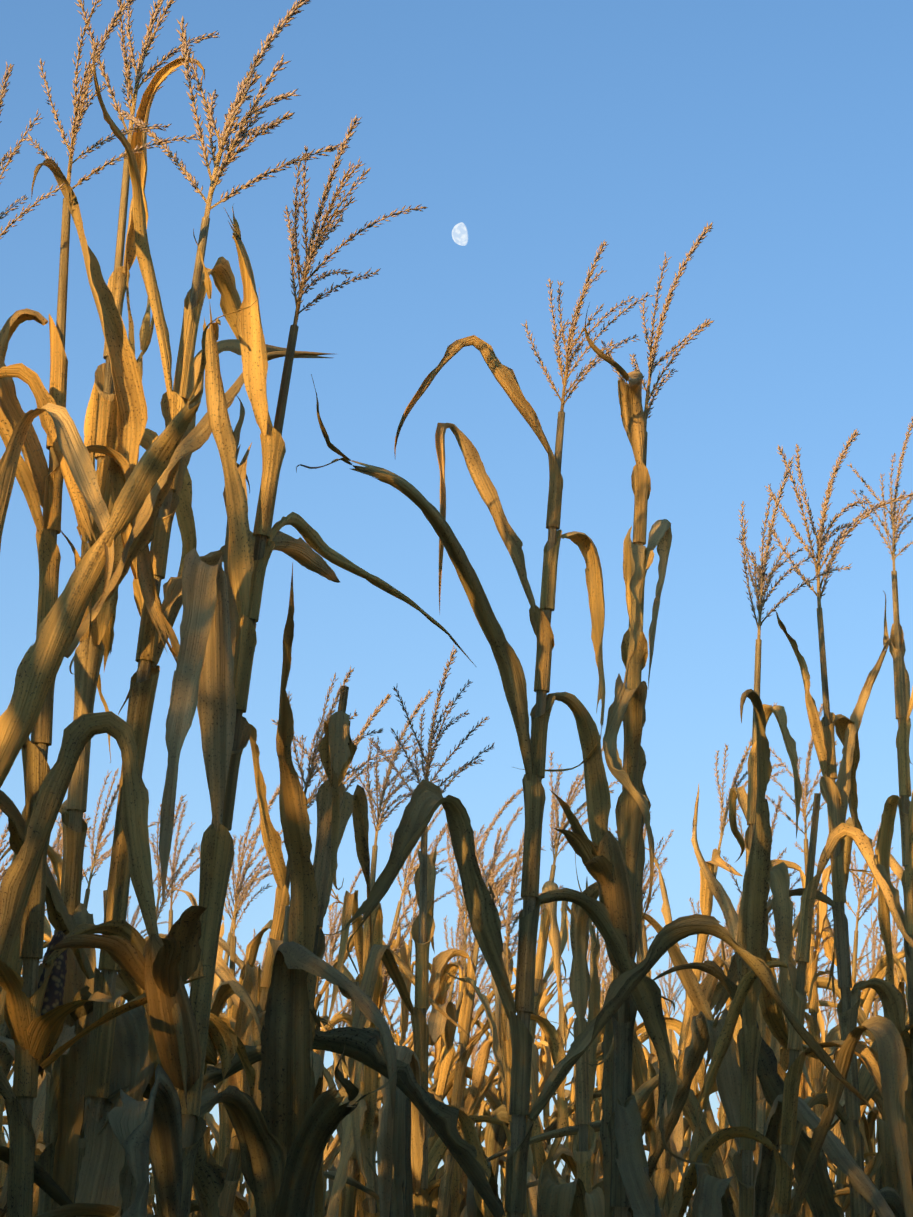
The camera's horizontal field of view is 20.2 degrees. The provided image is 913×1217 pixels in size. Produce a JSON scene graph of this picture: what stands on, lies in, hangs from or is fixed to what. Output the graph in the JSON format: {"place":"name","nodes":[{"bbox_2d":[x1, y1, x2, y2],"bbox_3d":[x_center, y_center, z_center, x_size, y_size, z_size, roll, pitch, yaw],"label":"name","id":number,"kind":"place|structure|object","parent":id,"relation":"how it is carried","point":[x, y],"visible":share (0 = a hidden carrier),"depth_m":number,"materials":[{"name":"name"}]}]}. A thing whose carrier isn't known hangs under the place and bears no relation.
{"place":"outdoors","nodes":[
{"label":"outdoors","id":0,"kind":"place"},
{"bbox_2d":[0,0,912,1216],"label":"sky","id":1,"kind":"structure","parent":0,"point":[532,135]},
{"label":"ground","id":2,"kind":"structure","parent":0,"visible":0},
{"bbox_2d":[0,841,9,875],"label":"corn plant","id":3,"kind":"object","parent":2,"relation":"on","point":[5,846],"visible":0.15,"depth_m":6.68,"materials":[{"name":"plant"}]},
{"bbox_2d":[0,975,20,1166],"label":"corn plant","id":4,"kind":"object","parent":2,"relation":"on","point":[3,1141],"depth_m":8.35,"materials":[{"name":"plant"}]},
{"bbox_2d":[0,809,50,1216],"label":"corn plant","id":5,"kind":"object","parent":2,"relation":"on","point":[40,1147],"visible":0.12,"depth_m":5.48,"materials":[{"name":"brown plant"}]},
{"bbox_2d":[8,959,42,1080],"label":"corn plant","id":6,"kind":"object","parent":2,"relation":"on","point":[10,1073],"visible":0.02,"depth_m":6.96,"materials":[{"name":"plant"}]},
{"bbox_2d":[0,824,59,890],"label":"corn plant","id":7,"kind":"object","parent":2,"relation":"on","point":[3,835],"visible":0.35,"depth_m":4.36,"materials":[{"name":"beige plant"}]},
{"bbox_2d":[12,831,86,1069],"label":"corn plant","id":8,"kind":"object","parent":2,"relation":"on","point":[53,847],"visible":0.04,"depth_m":6.56,"materials":[{"name":"plant"}]},
{"bbox_2d":[0,814,111,1195],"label":"corn plant","id":9,"kind":"object","parent":2,"relation":"on","point":[4,1165],"visible":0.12,"depth_m":6.34,"materials":[{"name":"brown plant"}]},
{"bbox_2d":[0,940,127,1208],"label":"corn plant","id":10,"kind":"object","parent":2,"relation":"on","point":[38,1110],"visible":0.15,"depth_m":4.63,"materials":[{"name":"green plant"}]},
{"bbox_2d":[0,768,159,1216],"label":"corn plant","id":11,"kind":"object","parent":2,"relation":"on","point":[56,860],"visible":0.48,"depth_m":5.88,"materials":[{"name":"brown plant"}]},
{"bbox_2d":[0,0,219,1216],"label":"corn plant","id":12,"kind":"object","parent":2,"relation":"on","point":[66,1108],"visible":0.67,"depth_m":3.35,"materials":[{"name":"beige plant"}]},
{"bbox_2d":[0,62,258,1108],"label":"corn plant","id":13,"kind":"object","parent":2,"relation":"on","point":[38,666],"visible":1,"depth_m":2.87,"materials":[{"name":"beige plant"}]},
{"bbox_2d":[21,890,260,1216],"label":"corn plant","id":14,"kind":"object","parent":2,"relation":"on","point":[224,991],"visible":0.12,"depth_m":4.14,"materials":[{"name":"beige plant"}]},
{"bbox_2d":[118,875,168,1006],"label":"corn plant","id":15,"kind":"object","parent":2,"relation":"on","point":[122,999],"visible":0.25,"depth_m":7.97,"materials":[{"name":"plant"}]},
{"bbox_2d":[147,1171,154,1214],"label":"corn plant","id":16,"kind":"object","parent":2,"relation":"on","point":[149,1204],"depth_m":9.18,"materials":[{"name":"plant"}]},
{"bbox_2d":[148,1184,156,1214],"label":"corn plant","id":17,"kind":"object","parent":2,"relation":"on","point":[154,1205],"depth_m":8.63,"materials":[{"name":"plant"}]},
{"bbox_2d":[2,785,312,1216],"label":"corn plant","id":18,"kind":"object","parent":2,"relation":"on","point":[241,1208],"visible":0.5,"depth_m":5.87,"materials":[{"name":"brown plant"}]},
{"bbox_2d":[0,0,331,1216],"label":"corn plant","id":19,"kind":"object","parent":2,"relation":"on","point":[36,1012],"visible":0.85,"depth_m":3.01,"materials":[{"name":"beige plant"}]},
{"bbox_2d":[0,0,350,1216],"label":"corn plant","id":20,"kind":"object","parent":2,"relation":"on","point":[224,1042],"visible":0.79,"depth_m":3.13,"materials":[{"name":"beige plant"}]},
{"bbox_2d":[117,801,239,1216],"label":"corn plant","id":21,"kind":"object","parent":2,"relation":"on","point":[212,1124],"visible":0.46,"depth_m":6.33,"materials":[{"name":"brown plant"}]},
{"bbox_2d":[0,798,377,1216],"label":"corn plant","id":22,"kind":"object","parent":2,"relation":"on","point":[252,948],"visible":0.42,"depth_m":4.82,"materials":[{"name":"beige plant"}]},
{"bbox_2d":[13,795,379,1216],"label":"corn plant","id":23,"kind":"object","parent":2,"relation":"on","point":[223,973],"visible":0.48,"depth_m":4.78,"materials":[{"name":"beige plant"}]},
{"bbox_2d":[188,942,262,1112],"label":"corn plant","id":24,"kind":"object","parent":2,"relation":"on","point":[224,1005],"visible":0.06,"depth_m":7.21,"materials":[{"name":"plant"}]},
{"bbox_2d":[210,971,240,1163],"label":"corn plant","id":25,"kind":"object","parent":2,"relation":"on","point":[214,1153],"depth_m":7.74,"materials":[{"name":"plant"}]},
{"bbox_2d":[82,666,382,1216],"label":"corn plant","id":26,"kind":"object","parent":2,"relation":"on","point":[255,985],"visible":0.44,"depth_m":4.15,"materials":[{"name":"beige plant"}]},
{"bbox_2d":[239,1174,245,1194],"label":"corn plant","id":27,"kind":"object","parent":2,"relation":"on","point":[242,1187],"visible":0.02,"depth_m":9.03,"materials":[{"name":"plant"}]},
{"bbox_2d":[218,929,269,1204],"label":"corn plant","id":28,"kind":"object","parent":2,"relation":"on","point":[247,1196],"visible":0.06,"depth_m":7.76,"materials":[{"name":"plant"}]},
{"bbox_2d":[48,116,473,1216],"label":"corn plant","id":29,"kind":"object","parent":2,"relation":"on","point":[162,1128],"visible":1,"depth_m":2.98,"materials":[{"name":"beige plant"}]},
{"bbox_2d":[148,906,378,1215],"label":"corn plant","id":30,"kind":"object","parent":2,"relation":"on","point":[320,982],"visible":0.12,"depth_m":6.86,"materials":[{"name":"beige plant"}]},
{"bbox_2d":[270,906,321,1030],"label":"corn plant","id":31,"kind":"object","parent":2,"relation":"on","point":[275,944],"visible":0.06,"depth_m":4.02,"materials":[{"name":"beige plant"}]},
{"bbox_2d":[243,866,385,1216],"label":"corn plant","id":32,"kind":"object","parent":2,"relation":"on","point":[333,940],"visible":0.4,"depth_m":6.99,"materials":[{"name":"beige plant"}]},
{"bbox_2d":[165,693,471,1141],"bbox_3d":[-0.363,1.546,5.368,0.762,2.780,0.336,-13,-20,39],"label":"corn plant","id":33,"kind":"object","parent":2,"relation":"on","point":[223,944],"visible":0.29,"depth_m":5.59,"materials":[{"name":"brown plant"}]},
{"bbox_2d":[258,563,409,1216],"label":"corn plant","id":34,"kind":"object","parent":2,"relation":"on","point":[304,1115],"visible":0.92,"depth_m":3.13,"materials":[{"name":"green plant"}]},
{"bbox_2d":[330,962,379,1216],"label":"corn plant","id":35,"kind":"object","parent":2,"relation":"on","point":[365,1083],"visible":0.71,"depth_m":4.72,"materials":[{"name":"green plant"}]},
{"bbox_2d":[328,962,400,1089],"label":"corn plant","id":36,"kind":"object","parent":2,"relation":"on","point":[349,1009],"visible":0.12,"depth_m":8.44,"materials":[{"name":"plant"}]},
{"bbox_2d":[322,932,414,1201],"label":"corn plant","id":37,"kind":"object","parent":2,"relation":"on","point":[325,1083],"visible":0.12,"depth_m":8.56,"materials":[{"name":"plant"}]},
{"bbox_2d":[328,997,428,1148],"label":"corn plant","id":38,"kind":"object","parent":2,"relation":"on","point":[379,1102],"visible":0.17,"depth_m":7.92,"materials":[{"name":"plant"}]},
{"bbox_2d":[326,689,441,1216],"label":"corn plant","id":39,"kind":"object","parent":2,"relation":"on","point":[346,1198],"visible":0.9,"depth_m":4.92,"materials":[{"name":"beige plant"}]},
{"bbox_2d":[319,805,454,1216],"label":"corn plant","id":40,"kind":"object","parent":2,"relation":"on","point":[404,954],"visible":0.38,"depth_m":6.50,"materials":[{"name":"brown plant"}]},
{"bbox_2d":[320,894,480,1090],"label":"corn plant","id":41,"kind":"object","parent":2,"relation":"on","point":[384,971],"visible":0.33,"depth_m":6.36,"materials":[{"name":"brown plant"}]},
{"bbox_2d":[313,824,505,1214],"bbox_3d":[-0.225,1.835,6.318,1.264,2.730,0.353,-1,-16,4],"label":"corn plant","id":42,"kind":"object","parent":2,"relation":"on","point":[491,1096],"visible":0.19,"depth_m":6.43,"materials":[{"name":"brown plant"}]},
{"bbox_2d":[377,1011,443,1178],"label":"corn plant","id":43,"kind":"object","parent":2,"relation":"on","point":[427,1017],"visible":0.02,"depth_m":9.48,"materials":[{"name":"plant"}]},
{"bbox_2d":[328,958,493,1193],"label":"corn plant","id":44,"kind":"object","parent":2,"relation":"on","point":[482,1107],"visible":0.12,"depth_m":7.15,"materials":[{"name":"brown plant"}]},
{"bbox_2d":[345,645,494,1216],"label":"corn plant","id":45,"kind":"object","parent":2,"relation":"on","point":[402,1150],"visible":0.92,"depth_m":3.96,"materials":[{"name":"beige plant"}]},
{"bbox_2d":[407,1026,434,1058],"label":"corn plant","id":46,"kind":"object","parent":2,"relation":"on","point":[409,1033],"visible":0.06,"depth_m":9.38,"materials":[{"name":"plant"}]},
{"bbox_2d":[323,857,537,1216],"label":"corn plant","id":47,"kind":"object","parent":2,"relation":"on","point":[439,1024],"visible":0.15,"depth_m":5.82,"materials":[{"name":"beige plant"}]},
{"bbox_2d":[405,1006,458,1067],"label":"corn plant","id":48,"kind":"object","parent":2,"relation":"on","point":[430,1049],"visible":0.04,"depth_m":8.59,"materials":[{"name":"plant"}]},
{"bbox_2d":[319,806,568,1216],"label":"corn plant","id":49,"kind":"object","parent":2,"relation":"on","point":[441,960],"visible":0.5,"depth_m":5.72,"materials":[{"name":"brown plant"}]},
{"bbox_2d":[428,982,499,1191],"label":"corn plant","id":50,"kind":"object","parent":2,"relation":"on","point":[474,1051],"visible":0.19,"depth_m":8.08,"materials":[{"name":"beige plant"}]},
{"bbox_2d":[443,940,505,1194],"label":"corn plant","id":51,"kind":"object","parent":2,"relation":"on","point":[475,1011],"visible":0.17,"depth_m":8.68,"materials":[{"name":"plant"}]},
{"bbox_2d":[376,880,574,1180],"bbox_3d":[-0.097,2.030,6.907,1.058,2.668,0.251,6,-17,-20],"label":"corn plant","id":52,"kind":"object","parent":2,"relation":"on","point":[467,1090],"visible":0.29,"depth_m":7.24,"materials":[{"name":"beige plant"}]},
{"bbox_2d":[450,1027,504,1203],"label":"corn plant","id":53,"kind":"object","parent":2,"relation":"on","point":[502,1184],"visible":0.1,"depth_m":9.16,"materials":[{"name":"plant"}]},
{"bbox_2d":[390,942,570,1195],"bbox_3d":[-0.071,2.265,7.583,0.926,2.576,0.281,-1,-16,4],"label":"corn plant","id":54,"kind":"object","parent":2,"relation":"on","point":[430,1082],"visible":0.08,"depth_m":7.80,"materials":[{"name":"brown plant"}]},
{"bbox_2d":[414,788,564,1216],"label":"corn plant","id":55,"kind":"object","parent":2,"relation":"on","point":[495,1138],"visible":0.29,"depth_m":6.38,"materials":[{"name":"brown plant"}]},
{"bbox_2d":[445,943,537,1216],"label":"corn plant","id":56,"kind":"object","parent":2,"relation":"on","point":[497,1022],"visible":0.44,"depth_m":5.03,"materials":[{"name":"beige plant"}]},
{"bbox_2d":[407,827,633,1208],"bbox_3d":[0.282,1.838,6.237,1.043,2.680,0.295,-4,-16,14],"label":"corn plant","id":57,"kind":"object","parent":2,"relation":"on","point":[546,1064],"visible":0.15,"depth_m":6.42,"materials":[{"name":"brown plant"}]},
{"bbox_2d":[475,1004,569,1128],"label":"corn plant","id":58,"kind":"object","parent":2,"relation":"on","point":[567,1098],"visible":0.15,"depth_m":8.50,"materials":[{"name":"plant"}]},
{"bbox_2d":[177,240,880,1216],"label":"corn plant","id":59,"kind":"object","parent":2,"relation":"on","point":[633,980],"visible":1,"depth_m":3.56,"materials":[{"name":"beige plant"}]},
{"bbox_2d":[466,746,618,1216],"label":"corn plant","id":60,"kind":"object","parent":2,"relation":"on","point":[556,938],"visible":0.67,"depth_m":5.56,"materials":[{"name":"brown plant"}]},
{"bbox_2d":[428,830,663,1216],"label":"corn plant","id":61,"kind":"object","parent":2,"relation":"on","point":[439,1147],"visible":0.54,"depth_m":4.86,"materials":[{"name":"beige plant"}]},
{"bbox_2d":[465,913,647,1182],"bbox_3d":[0.377,2.178,7.577,1.003,2.741,0.380,6,-17,-22],"label":"corn plant","id":62,"kind":"object","parent":2,"relation":"on","point":[570,1139],"visible":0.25,"depth_m":7.76,"materials":[{"name":"beige plant"}]},
{"bbox_2d":[537,853,604,1216],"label":"corn plant","id":63,"kind":"object","parent":2,"relation":"on","point":[578,1197],"visible":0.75,"depth_m":4.00,"materials":[{"name":"beige plant"}]},
{"bbox_2d":[551,954,607,1183],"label":"corn plant","id":64,"kind":"object","parent":2,"relation":"on","point":[552,1117],"visible":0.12,"depth_m":8.81,"materials":[{"name":"plant"}]},
{"bbox_2d":[551,944,609,1162],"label":"corn plant","id":65,"kind":"object","parent":2,"relation":"on","point":[567,1092],"visible":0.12,"depth_m":9.27,"materials":[{"name":"plant"}]},
{"bbox_2d":[562,966,648,1181],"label":"corn plant","id":66,"kind":"object","parent":2,"relation":"on","point":[643,1037],"visible":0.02,"depth_m":7.94,"materials":[{"name":"plant"}]},
{"bbox_2d":[535,956,688,1206],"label":"corn plant","id":67,"kind":"object","parent":2,"relation":"on","point":[546,1112],"visible":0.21,"depth_m":8.70,"materials":[{"name":"brown plant"}]},
{"bbox_2d":[574,923,650,1179],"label":"corn plant","id":68,"kind":"object","parent":2,"relation":"on","point":[606,986],"visible":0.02,"depth_m":7.73,"materials":[{"name":"plant"}]},
{"bbox_2d":[537,871,689,1186],"bbox_3d":[0.313,1.962,6.601,0.536,2.637,0.929,-7,-17,23],"label":"corn plant","id":69,"kind":"object","parent":2,"relation":"on","point":[565,1153],"visible":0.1,"depth_m":6.88,"materials":[{"name":"beige plant"}]},
{"bbox_2d":[571,812,677,1216],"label":"corn plant","id":70,"kind":"object","parent":2,"relation":"on","point":[639,1071],"visible":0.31,"depth_m":5.66,"materials":[{"name":"brown plant"}]},
{"bbox_2d":[550,973,707,1134],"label":"corn plant","id":71,"kind":"object","parent":2,"relation":"on","point":[675,1050],"visible":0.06,"depth_m":9.18,"materials":[{"name":"plant"}]},
{"bbox_2d":[549,222,713,1216],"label":"corn plant","id":72,"kind":"object","parent":2,"relation":"on","point":[614,866],"visible":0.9,"depth_m":3.67,"materials":[{"name":"beige plant"}]},
{"bbox_2d":[637,956,701,1212],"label":"corn plant","id":73,"kind":"object","parent":2,"relation":"on","point":[645,1050],"visible":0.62,"depth_m":8.60,"materials":[{"name":"beige plant"}]},
{"bbox_2d":[487,784,882,1216],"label":"corn plant","id":74,"kind":"object","parent":2,"relation":"on","point":[695,994],"visible":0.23,"depth_m":4.94,"materials":[{"name":"beige plant"}]},
{"bbox_2d":[704,1058,720,1120],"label":"corn plant","id":75,"kind":"object","parent":2,"relation":"on","point":[719,1103],"visible":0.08,"depth_m":9.43,"materials":[{"name":"plant"}]},
{"bbox_2d":[640,702,785,1216],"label":"corn plant","id":76,"kind":"object","parent":2,"relation":"on","point":[662,1173],"visible":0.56,"depth_m":5.47,"materials":[{"name":"brown plant"}]},
{"bbox_2d":[596,882,833,1216],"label":"corn plant","id":77,"kind":"object","parent":2,"relation":"on","point":[674,1024],"visible":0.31,"depth_m":5.73,"materials":[{"name":"beige plant"}]},
{"bbox_2d":[592,930,848,1215],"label":"corn plant","id":78,"kind":"object","parent":2,"relation":"on","point":[831,1166],"visible":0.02,"depth_m":7.00,"materials":[{"name":"brown plant"}]},
{"bbox_2d":[677,900,782,1216],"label":"corn plant","id":79,"kind":"object","parent":2,"relation":"on","point":[687,1137],"visible":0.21,"depth_m":7.05,"materials":[{"name":"beige plant"}]},
{"bbox_2d":[689,894,773,1150],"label":"corn plant","id":80,"kind":"object","parent":2,"relation":"on","point":[722,1114],"visible":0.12,"depth_m":7.10,"materials":[{"name":"beige plant"}]},
{"bbox_2d":[630,455,894,1216],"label":"corn plant","id":81,"kind":"object","parent":2,"relation":"on","point":[736,1085],"visible":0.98,"depth_m":4.20,"materials":[{"name":"beige plant"}]},
{"bbox_2d":[708,906,833,1216],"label":"corn plant","id":82,"kind":"object","parent":2,"relation":"on","point":[805,1091],"visible":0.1,"depth_m":7.21,"materials":[{"name":"beige plant"}]},
{"bbox_2d":[683,883,878,1191],"bbox_3d":[0.710,1.910,6.226,0.868,2.537,0.230,7,-17,-24],"label":"corn plant","id":83,"kind":"object","parent":2,"relation":"on","point":[686,1125],"visible":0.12,"depth_m":6.54,"materials":[{"name":"beige plant"}]},
{"bbox_2d":[653,429,912,1216],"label":"corn plant","id":84,"kind":"object","parent":2,"relation":"on","point":[839,795],"visible":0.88,"depth_m":4.52,"materials":[{"name":"beige plant"}]},
{"bbox_2d":[669,793,912,1216],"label":"corn plant","id":85,"kind":"object","parent":2,"relation":"on","point":[886,1066],"visible":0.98,"depth_m":3.93,"materials":[{"name":"beige plant"}]},
{"bbox_2d":[710,704,901,1216],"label":"corn plant","id":86,"kind":"object","parent":2,"relation":"on","point":[833,1034],"visible":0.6,"depth_m":5.71,"materials":[{"name":"brown plant"}]},
{"bbox_2d":[714,806,908,1215],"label":"corn plant","id":87,"kind":"object","parent":2,"relation":"on","point":[828,945],"visible":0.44,"depth_m":6.46,"materials":[{"name":"brown plant"}]},
{"bbox_2d":[736,853,907,1216],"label":"corn plant","id":88,"kind":"object","parent":2,"relation":"on","point":[897,869],"visible":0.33,"depth_m":5.74,"materials":[{"name":"beige plant"}]},
{"bbox_2d":[790,995,869,1208],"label":"corn plant","id":89,"kind":"object","parent":2,"relation":"on","point":[835,1131],"visible":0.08,"depth_m":8.48,"materials":[{"name":"plant"}]},
{"bbox_2d":[796,913,880,1107],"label":"corn plant","id":90,"kind":"object","parent":2,"relation":"on","point":[863,964],"visible":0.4,"depth_m":7.81,"materials":[{"name":"brown plant"}]},
{"bbox_2d":[787,976,905,1216],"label":"corn plant","id":91,"kind":"object","parent":2,"relation":"on","point":[871,1117],"visible":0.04,"depth_m":8.01,"materials":[{"name":"plant"}]},
{"bbox_2d":[818,959,876,1152],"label":"corn plant","id":92,"kind":"object","parent":2,"relation":"on","point":[828,1015],"visible":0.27,"depth_m":9.13,"materials":[{"name":"plant"}]},
{"bbox_2d":[821,926,879,1197],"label":"corn plant","id":93,"kind":"object","parent":2,"relation":"on","point":[868,1154],"visible":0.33,"depth_m":8.00,"materials":[{"name":"beige plant"}]},
{"bbox_2d":[842,1156,875,1212],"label":"corn plant","id":94,"kind":"object","parent":2,"relation":"on","point":[868,1168],"visible":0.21,"depth_m":5.68,"materials":[{"name":"plant"}]},
{"bbox_2d":[858,1024,876,1216],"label":"corn plant","id":95,"kind":"object","parent":2,"relation":"on","point":[868,1042],"depth_m":7.48,"materials":[{"name":"plant"}]},
{"bbox_2d":[824,416,912,1216],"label":"corn plant","id":96,"kind":"object","parent":2,"relation":"on","point":[903,711],"visible":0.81,"depth_m":4.72,"materials":[{"name":"beige plant"}]},
{"bbox_2d":[862,1016,881,1176],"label":"corn plant","id":97,"kind":"object","parent":2,"relation":"on","point":[867,1132],"depth_m":7.95,"materials":[{"name":"plant"}]},
{"bbox_2d":[836,876,908,1053],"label":"corn plant","id":98,"kind":"object","parent":2,"relation":"on","point":[899,983],"visible":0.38,"depth_m":7.20,"materials":[{"name":"brown plant"}]},
{"bbox_2d":[845,921,905,1216],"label":"corn plant","id":99,"kind":"object","parent":2,"relation":"on","point":[848,1212],"visible":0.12,"depth_m":8.78,"materials":[{"name":"plant"}]},
{"bbox_2d":[868,1100,898,1189],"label":"corn plant","id":100,"kind":"object","parent":2,"relation":"on","point":[885,1160],"visible":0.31,"depth_m":4.51,"materials":[{"name":"beige plant"}]},
{"bbox_2d":[861,951,905,1156],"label":"corn plant","id":101,"kind":"object","parent":2,"relation":"on","point":[872,1103],"visible":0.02,"depth_m":8.66,"materials":[{"name":"plant"}]}
]}

